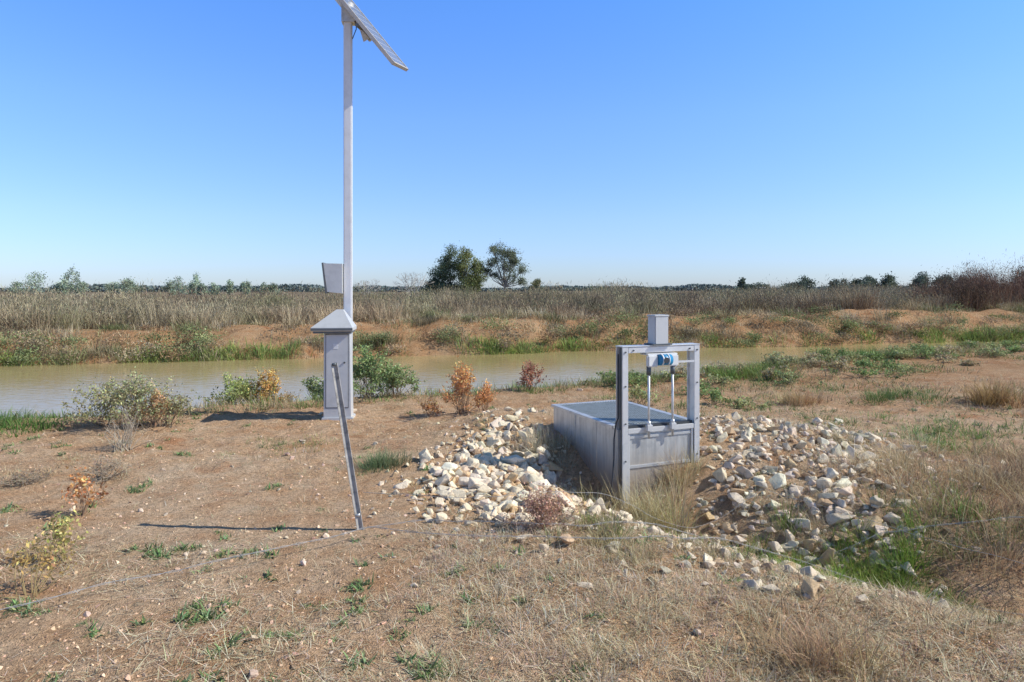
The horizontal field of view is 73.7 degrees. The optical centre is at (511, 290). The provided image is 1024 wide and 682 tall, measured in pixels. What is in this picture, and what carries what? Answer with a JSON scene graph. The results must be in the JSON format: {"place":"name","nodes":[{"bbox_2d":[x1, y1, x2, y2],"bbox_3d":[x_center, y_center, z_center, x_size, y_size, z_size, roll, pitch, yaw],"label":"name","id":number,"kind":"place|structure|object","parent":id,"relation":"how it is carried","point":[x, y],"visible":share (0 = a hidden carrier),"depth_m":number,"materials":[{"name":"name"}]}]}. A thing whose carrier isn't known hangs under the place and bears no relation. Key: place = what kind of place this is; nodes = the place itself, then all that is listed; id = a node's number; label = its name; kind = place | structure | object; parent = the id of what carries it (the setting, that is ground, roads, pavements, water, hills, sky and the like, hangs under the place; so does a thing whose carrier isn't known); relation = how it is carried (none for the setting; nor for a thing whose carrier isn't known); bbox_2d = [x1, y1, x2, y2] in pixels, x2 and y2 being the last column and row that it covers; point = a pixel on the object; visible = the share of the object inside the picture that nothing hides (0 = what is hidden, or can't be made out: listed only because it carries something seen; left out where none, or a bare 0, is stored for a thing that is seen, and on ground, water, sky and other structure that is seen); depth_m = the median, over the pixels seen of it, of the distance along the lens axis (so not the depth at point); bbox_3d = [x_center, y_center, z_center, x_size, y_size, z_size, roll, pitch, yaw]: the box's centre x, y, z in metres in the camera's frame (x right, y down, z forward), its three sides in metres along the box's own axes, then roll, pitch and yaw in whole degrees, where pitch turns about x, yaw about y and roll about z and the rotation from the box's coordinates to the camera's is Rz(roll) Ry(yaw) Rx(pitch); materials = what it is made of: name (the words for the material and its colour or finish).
{"place":"outdoors","nodes":[
{"label":"outdoors","id":0,"kind":"place"},
{"bbox_2d":[0,341,1022,417],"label":"channel water","id":1,"kind":"structure","parent":0,"point":[45,388],"depth_m":19.53,"materials":[{"name":"beige liquid"}]},
{"bbox_2d":[0,291,1023,681],"bbox_3d":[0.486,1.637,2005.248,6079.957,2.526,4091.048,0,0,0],"label":"ground","id":2,"kind":"structure","parent":0,"point":[272,501],"depth_m":5.02,"materials":[{"name":"soil"}]},
{"bbox_2d":[0,464,61,487],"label":"bare twig shrub","id":3,"kind":"object","parent":2,"relation":"on","point":[12,480],"visible":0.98,"depth_m":6.01,"materials":[{"name":"beige plant"}]},
{"bbox_2d":[0,408,76,438],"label":"green grass tuft","id":4,"kind":"object","parent":2,"relation":"on","point":[24,425],"visible":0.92,"depth_m":8.49,"materials":[{"name":"green plant"}]},
{"bbox_2d":[0,530,77,602],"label":"yellow weed","id":5,"kind":"object","parent":2,"relation":"on","point":[22,559],"visible":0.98,"depth_m":3.87,"materials":[{"name":"yellow plant"}]},
{"bbox_2d":[20,506,87,561],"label":"yellow weed","id":6,"kind":"object","parent":2,"relation":"on","point":[58,534],"visible":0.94,"depth_m":4.33,"materials":[{"name":"yellow plant"}]},
{"bbox_2d":[60,465,109,517],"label":"orange dead shrub","id":7,"kind":"object","parent":2,"relation":"on","point":[82,485],"visible":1,"depth_m":5.22,"materials":[{"name":"orange plant"}]},
{"bbox_2d":[57,376,139,426],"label":"green shrub","id":8,"kind":"object","parent":2,"relation":"on","point":[87,414],"visible":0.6,"depth_m":8.53,"materials":[{"name":"green plant"}]},
{"bbox_2d":[76,448,143,482],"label":"bare twig shrub","id":9,"kind":"object","parent":2,"relation":"on","point":[102,476],"visible":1,"depth_m":6.23,"materials":[{"name":"plant"}]},
{"bbox_2d":[0,279,254,329],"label":"tall scrub","id":10,"kind":"object","parent":2,"relation":"on","point":[110,310],"visible":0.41,"depth_m":29.79,"materials":[{"name":"brown plant"}]},
{"bbox_2d":[100,404,159,451],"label":"bare twig shrub","id":11,"kind":"object","parent":2,"relation":"on","point":[119,443],"visible":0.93,"depth_m":7.26,"materials":[{"name":"grey plant"}]},
{"bbox_2d":[64,366,203,428],"bbox_3d":[-4.692,1.336,8.483,1.389,0.738,1.469,0,0,42],"label":"green shrub","id":12,"kind":"object","parent":2,"relation":"on","point":[122,395],"visible":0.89,"depth_m":8.39,"materials":[{"name":"green plant"}]},
{"bbox_2d":[7,266,281,295],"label":"distant poplar row","id":13,"kind":"object","parent":2,"relation":"on","point":[64,286],"visible":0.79,"depth_m":228.16,"materials":[{"name":"green plant"}]},
{"bbox_2d":[128,378,172,427],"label":"orange dead shrub","id":14,"kind":"object","parent":2,"relation":"on","point":[154,421],"visible":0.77,"depth_m":8.43,"materials":[{"name":"brown plant"}]},
{"bbox_2d":[117,389,196,426],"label":"green shrub","id":15,"kind":"object","parent":2,"relation":"on","point":[178,402],"visible":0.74,"depth_m":8.52,"materials":[{"name":"green plant"}]},
{"bbox_2d":[191,372,277,405],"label":"green shrub","id":16,"kind":"object","parent":2,"relation":"on","point":[241,389],"visible":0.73,"depth_m":10.86,"materials":[{"name":"green plant"}]},
{"bbox_2d":[248,367,300,402],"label":"orange dead shrub","id":17,"kind":"object","parent":2,"relation":"on","point":[267,384],"visible":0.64,"depth_m":10.96,"materials":[{"name":"plant"}]},
{"bbox_2d":[229,430,340,456],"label":"green grass tuft","id":18,"kind":"object","parent":2,"relation":"on","point":[288,445],"visible":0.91,"depth_m":7.62,"materials":[{"name":"plant"}]},
{"bbox_2d":[302,372,323,399],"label":"green shrub","id":19,"kind":"object","parent":2,"relation":"on","point":[319,388],"visible":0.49,"depth_m":11.17,"materials":[{"name":"green plant"}]},
{"bbox_2d":[331,362,363,529],"bbox_3d":[-1.167,1.192,4.897,0.257,1.352,0.046,0,0,0],"label":"star picket","id":20,"kind":"object","parent":2,"relation":"on","point":[347,447],"visible":0.85,"depth_m":4.88,"materials":[{"name":"metal"}]},
{"bbox_2d":[310,0,408,419],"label":"solar telemetry station","id":21,"kind":"object","parent":2,"relation":"on","point":[337,327],"visible":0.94,"depth_m":9.20,"materials":[{"name":"grey paint"}]},
{"bbox_2d":[326,334,347,407],"bbox_3d":[-2.301,1.060,8.977,0.282,0.960,0.006,0,0,-6],"label":"pedestal door","id":22,"kind":"structure","parent":21,"relation":"in","point":[340,355],"depth_m":8.97,"materials":[{"name":"grey paint"}]},
{"bbox_2d":[353,279,384,297],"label":"bare dead tree","id":23,"kind":"object","parent":2,"relation":"on","point":[366,287],"visible":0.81,"depth_m":95.07,"materials":[{"name":"grey plant"}]},
{"bbox_2d":[342,441,418,474],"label":"green grass tuft","id":24,"kind":"object","parent":2,"relation":"on","point":[383,460],"visible":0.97,"depth_m":6.63,"materials":[{"name":"green plant"}]},
{"bbox_2d":[353,343,426,396],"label":"green shrub","id":25,"kind":"object","parent":2,"relation":"on","point":[363,368],"visible":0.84,"depth_m":10.83,"materials":[{"name":"green plant"}]},
{"bbox_2d":[370,364,420,397],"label":"green shrub","id":26,"kind":"object","parent":2,"relation":"on","point":[393,378],"visible":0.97,"depth_m":10.71,"materials":[{"name":"green plant"}]},
{"bbox_2d":[385,272,434,297],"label":"bare dead tree","id":27,"kind":"object","parent":2,"relation":"on","point":[419,282],"visible":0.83,"depth_m":79.64,"materials":[{"name":"grey plant"}]},
{"bbox_2d":[418,397,442,416],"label":"orange dead shrub","id":28,"kind":"object","parent":2,"relation":"on","point":[429,406],"visible":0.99,"depth_m":9.05,"materials":[{"name":"orange plant"}]},
{"bbox_2d":[421,275,442,295],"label":"gum tree","id":29,"kind":"object","parent":2,"relation":"on","point":[427,284],"visible":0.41,"depth_m":149.75,"materials":[{"name":"plant"}]},
{"bbox_2d":[426,243,467,292],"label":"gum tree","id":30,"kind":"object","parent":2,"relation":"on","point":[444,267],"visible":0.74,"depth_m":148.69,"materials":[{"name":"green plant"}]},
{"bbox_2d":[437,355,489,414],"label":"orange dead shrub","id":31,"kind":"object","parent":2,"relation":"on","point":[460,386],"visible":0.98,"depth_m":9.08,"materials":[{"name":"orange plant"}]},
{"bbox_2d":[0,283,928,291],"bbox_3d":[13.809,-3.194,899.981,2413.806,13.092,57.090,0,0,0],"label":"distant tree line","id":32,"kind":"object","parent":2,"relation":"on","point":[295,287],"visible":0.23,"depth_m":880.99,"materials":[{"name":"green plant"}]},
{"bbox_2d":[451,246,489,294],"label":"wattle tree","id":33,"kind":"object","parent":2,"relation":"on","point":[477,268],"visible":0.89,"depth_m":147.26,"materials":[{"name":"green plant"}]},
{"bbox_2d":[476,378,497,411],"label":"orange dead shrub","id":34,"kind":"object","parent":2,"relation":"on","point":[484,396],"visible":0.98,"depth_m":9.09,"materials":[{"name":"orange plant"}]},
{"bbox_2d":[483,242,530,291],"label":"gum tree","id":35,"kind":"object","parent":2,"relation":"on","point":[512,257],"visible":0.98,"depth_m":149.54,"materials":[{"name":"green plant"}]},
{"bbox_2d":[378,406,642,542],"bbox_3d":[-0.182,1.780,6.580,2.253,0.699,4.163,0,0,-18],"label":"rock rubble","id":36,"kind":"object","parent":2,"relation":"on","point":[465,469],"visible":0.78,"depth_m":6.11,"materials":[{"name":"stone"}]},
{"bbox_2d":[0,396,1022,681],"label":"weeds","id":37,"kind":"object","parent":2,"relation":"on","point":[228,602],"visible":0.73,"depth_m":3.70,"materials":[{"name":"green plant"}]},
{"bbox_2d":[0,515,1022,609],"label":"barbed wire","id":38,"kind":"object","parent":2,"relation":"on","point":[389,524],"visible":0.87,"depth_m":4.70,"materials":[{"name":"grey metal"}]},
{"bbox_2d":[0,273,1023,332],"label":"scrub","id":39,"kind":"object","parent":2,"relation":"on","point":[277,307],"visible":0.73,"depth_m":37.33,"materials":[{"name":"brown plant"}]},
{"bbox_2d":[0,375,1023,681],"bbox_3d":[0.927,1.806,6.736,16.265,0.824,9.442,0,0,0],"label":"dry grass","id":40,"kind":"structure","parent":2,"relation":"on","point":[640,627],"depth_m":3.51,"materials":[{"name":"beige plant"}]},
{"bbox_2d":[0,297,1023,365],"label":"bank grass","id":41,"kind":"structure","parent":2,"relation":"on","point":[429,318],"depth_m":27.39,"materials":[{"name":"plant"}]},
{"bbox_2d":[0,301,1023,365],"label":"bank shrubs","id":42,"kind":"object","parent":2,"relation":"on","point":[850,325],"visible":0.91,"depth_m":26.68,"materials":[{"name":"green plant"}]},
{"bbox_2d":[0,340,1023,460],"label":"bank edge grass","id":43,"kind":"structure","parent":2,"relation":"on","point":[321,399],"depth_m":10.78,"materials":[{"name":"green plant"}]},
{"bbox_2d":[0,385,1023,681],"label":"soil clods","id":44,"kind":"object","parent":2,"relation":"on","point":[114,661],"visible":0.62,"depth_m":3.88,"materials":[{"name":"brown soil"}]},
{"bbox_2d":[0,322,1023,366],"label":"green reeds","id":45,"kind":"object","parent":2,"relation":"on","point":[573,346],"visible":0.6,"depth_m":25.50,"materials":[{"name":"green plant"}]},
{"bbox_2d":[4,388,1023,681],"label":"scattered stones","id":46,"kind":"object","parent":2,"relation":"on","point":[770,588],"visible":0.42,"depth_m":4.51,"materials":[{"name":"stone"}]},
{"bbox_2d":[516,358,549,390],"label":"red dead shrub","id":47,"kind":"object","parent":2,"relation":"on","point":[528,371],"visible":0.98,"depth_m":11.56,"materials":[{"name":"brown plant"}]},
{"bbox_2d":[527,278,543,291],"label":"gum tree","id":48,"kind":"object","parent":2,"relation":"on","point":[537,282],"visible":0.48,"depth_m":149.64,"materials":[{"name":"green plant"}]},
{"bbox_2d":[497,482,582,532],"bbox_3d":[0.227,1.511,4.782,0.521,0.348,0.553,0,0,31],"label":"tumble twig bush","id":49,"kind":"object","parent":2,"relation":"on","point":[539,511],"visible":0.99,"depth_m":4.78,"materials":[{"name":"brown plant"}]},
{"bbox_2d":[502,414,583,470],"bbox_3d":[0.387,1.711,7.164,1.010,0.805,1.087,0,0,33],"label":"dry grass tuft","id":50,"kind":"object","parent":2,"relation":"on","point":[546,440],"visible":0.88,"depth_m":7.17,"materials":[{"name":"beige plant"}]},
{"bbox_2d":[548,455,607,500],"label":"dry grass tuft","id":51,"kind":"object","parent":2,"relation":"on","point":[562,480],"visible":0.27,"depth_m":6.61,"materials":[{"name":"plant"}]},
{"bbox_2d":[575,434,601,484],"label":"dry grass tuft","id":52,"kind":"object","parent":2,"relation":"on","point":[585,458],"visible":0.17,"depth_m":6.96,"materials":[{"name":"brown plant"}]},
{"bbox_2d":[556,505,645,548],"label":"green grass tuft","id":53,"kind":"object","parent":2,"relation":"on","point":[628,531],"visible":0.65,"depth_m":4.85,"materials":[{"name":"plant"}]},
{"bbox_2d":[554,365,668,384],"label":"green grass tuft","id":54,"kind":"object","parent":2,"relation":"on","point":[629,380],"visible":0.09,"depth_m":12.98,"materials":[{"name":"green plant"}]},
{"bbox_2d":[551,314,699,507],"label":"irrigation sluice gate","id":55,"kind":"structure","parent":2,"relation":"on","point":[625,435],"depth_m":6.58,"materials":[{"name":"metal"}]},
{"bbox_2d":[527,495,749,568],"bbox_3d":[0.784,1.684,4.503,1.424,0.406,1.078,0,0,40],"label":"dry grass tuft","id":56,"kind":"object","parent":2,"relation":"on","point":[618,551],"visible":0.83,"depth_m":4.52,"materials":[{"name":"beige plant"}]},
{"bbox_2d":[560,458,732,534],"bbox_3d":[1.277,1.846,6.030,1.496,0.637,1.429,0,0,-20],"label":"dry grass tuft","id":57,"kind":"object","parent":2,"relation":"on","point":[634,512],"visible":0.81,"depth_m":6.01,"materials":[{"name":"beige plant"}]},
{"bbox_2d":[644,441,728,498],"bbox_3d":[1.576,1.634,6.509,1.160,0.559,0.831,0,0,-28],"label":"dry grass tuft","id":58,"kind":"object","parent":2,"relation":"on","point":[677,471],"visible":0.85,"depth_m":6.47,"materials":[{"name":"beige plant"}]},
{"bbox_2d":[634,366,747,383],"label":"green grass tuft","id":59,"kind":"object","parent":2,"relation":"on","point":[686,374],"visible":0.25,"depth_m":13.08,"materials":[{"name":"green plant"}]},
{"bbox_2d":[365,488,1023,563],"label":"fence wire","id":60,"kind":"object","parent":2,"relation":"on","point":[697,526],"visible":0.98,"depth_m":5.21,"materials":[{"name":"grey metal"}]},
{"bbox_2d":[367,526,1023,615],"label":"barbed wire","id":61,"kind":"object","parent":2,"relation":"on","point":[495,536],"visible":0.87,"depth_m":4.44,"materials":[{"name":"grey metal"}]},
{"bbox_2d":[665,525,744,557],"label":"green grass tuft","id":62,"kind":"object","parent":2,"relation":"on","point":[693,537],"visible":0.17,"depth_m":4.91,"materials":[{"name":"green plant"}]},
{"bbox_2d":[392,414,1023,681],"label":"matted dry grass","id":63,"kind":"structure","parent":2,"relation":"on","point":[728,597],"depth_m":3.69,"materials":[{"name":"beige plant"}]},
{"bbox_2d":[700,356,792,380],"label":"green grass tuft","id":64,"kind":"object","parent":2,"relation":"on","point":[752,371],"visible":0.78,"depth_m":13.18,"materials":[{"name":"green plant"}]},
{"bbox_2d":[715,530,845,580],"bbox_3d":[1.822,1.871,4.722,1.062,0.453,0.873,0,0,32],"label":"green grass tuft","id":65,"kind":"object","parent":2,"relation":"on","point":[768,555],"visible":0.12,"depth_m":4.59,"materials":[{"name":"green plant"}]},
{"bbox_2d":[559,412,1005,625],"bbox_3d":[2.727,1.787,6.186,3.595,0.799,6.003,0,0,21],"label":"rock rubble","id":66,"kind":"object","parent":2,"relation":"on","point":[721,435],"visible":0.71,"depth_m":5.86,"materials":[{"name":"stone"}]},
{"bbox_2d":[760,351,809,369],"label":"green shrub","id":67,"kind":"object","parent":2,"relation":"on","point":[779,358],"visible":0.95,"depth_m":14.10,"materials":[{"name":"green plant"}]},
{"bbox_2d":[766,384,833,407],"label":"dry grass tuft","id":68,"kind":"object","parent":2,"relation":"on","point":[800,399],"visible":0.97,"depth_m":10.12,"materials":[{"name":"beige plant"}]},
{"bbox_2d":[580,339,1023,410],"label":"saltbush plants","id":69,"kind":"object","parent":2,"relation":"on","point":[946,352],"visible":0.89,"depth_m":13.47,"materials":[{"name":"green plant"}]},
{"bbox_2d":[722,598,938,681],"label":"dry grass tuft","id":70,"kind":"object","parent":2,"relation":"on","point":[822,649],"visible":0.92,"depth_m":3.12,"materials":[{"name":"beige plant"}]},
{"bbox_2d":[783,411,908,432],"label":"green grass tuft","id":71,"kind":"object","parent":2,"relation":"on","point":[834,420],"visible":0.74,"depth_m":8.63,"materials":[{"name":"green plant"}]},
{"bbox_2d":[739,495,994,610],"bbox_3d":[2.391,1.925,4.874,1.688,0.599,1.636,0,0,24],"label":"green grass tuft","id":72,"kind":"object","parent":2,"relation":"on","point":[868,574],"visible":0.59,"depth_m":4.95,"materials":[{"name":"green plant"}]},
{"bbox_2d":[832,346,913,359],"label":"green grass tuft","id":73,"kind":"object","parent":2,"relation":"on","point":[874,351],"visible":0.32,"depth_m":15.88,"materials":[{"name":"green plant"}]},
{"bbox_2d":[735,266,1023,291],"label":"distant gum trees","id":74,"kind":"object","parent":2,"relation":"on","point":[807,282],"visible":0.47,"depth_m":298.38,"materials":[{"name":"green plant"}]},
{"bbox_2d":[844,385,956,408],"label":"green grass tuft","id":75,"kind":"object","parent":2,"relation":"on","point":[888,395],"visible":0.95,"depth_m":10.12,"materials":[{"name":"green plant"}]},
{"bbox_2d":[817,421,1023,590],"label":"tall dry grass","id":76,"kind":"structure","parent":2,"relation":"on","point":[981,472],"depth_m":5.94,"materials":[{"name":"beige plant"}]},
{"bbox_2d":[847,467,1023,578],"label":"green grass tuft","id":77,"kind":"object","parent":2,"relation":"on","point":[959,511],"visible":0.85,"depth_m":5.20,"materials":[{"name":"green plant"}]},
{"bbox_2d":[855,409,1023,458],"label":"green grass tuft","id":78,"kind":"object","parent":2,"relation":"on","point":[941,437],"visible":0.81,"depth_m":7.83,"materials":[{"name":"green plant"}]},
{"bbox_2d":[889,253,1023,311],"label":"red brown scrub","id":79,"kind":"object","parent":2,"relation":"on","point":[971,286],"visible":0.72,"depth_m":38.68,"materials":[{"name":"brown plant"}]},
{"bbox_2d":[947,374,1023,408],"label":"dry grass tuft","id":80,"kind":"object","parent":2,"relation":"on","point":[996,395],"visible":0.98,"depth_m":9.47,"materials":[{"name":"beige plant"}]},
{"bbox_2d":[0,0,1023,290],"label":"sky","id":81,"kind":"structure","parent":0,"point":[661,143],"materials":[{"name":"blue"}]}
]}

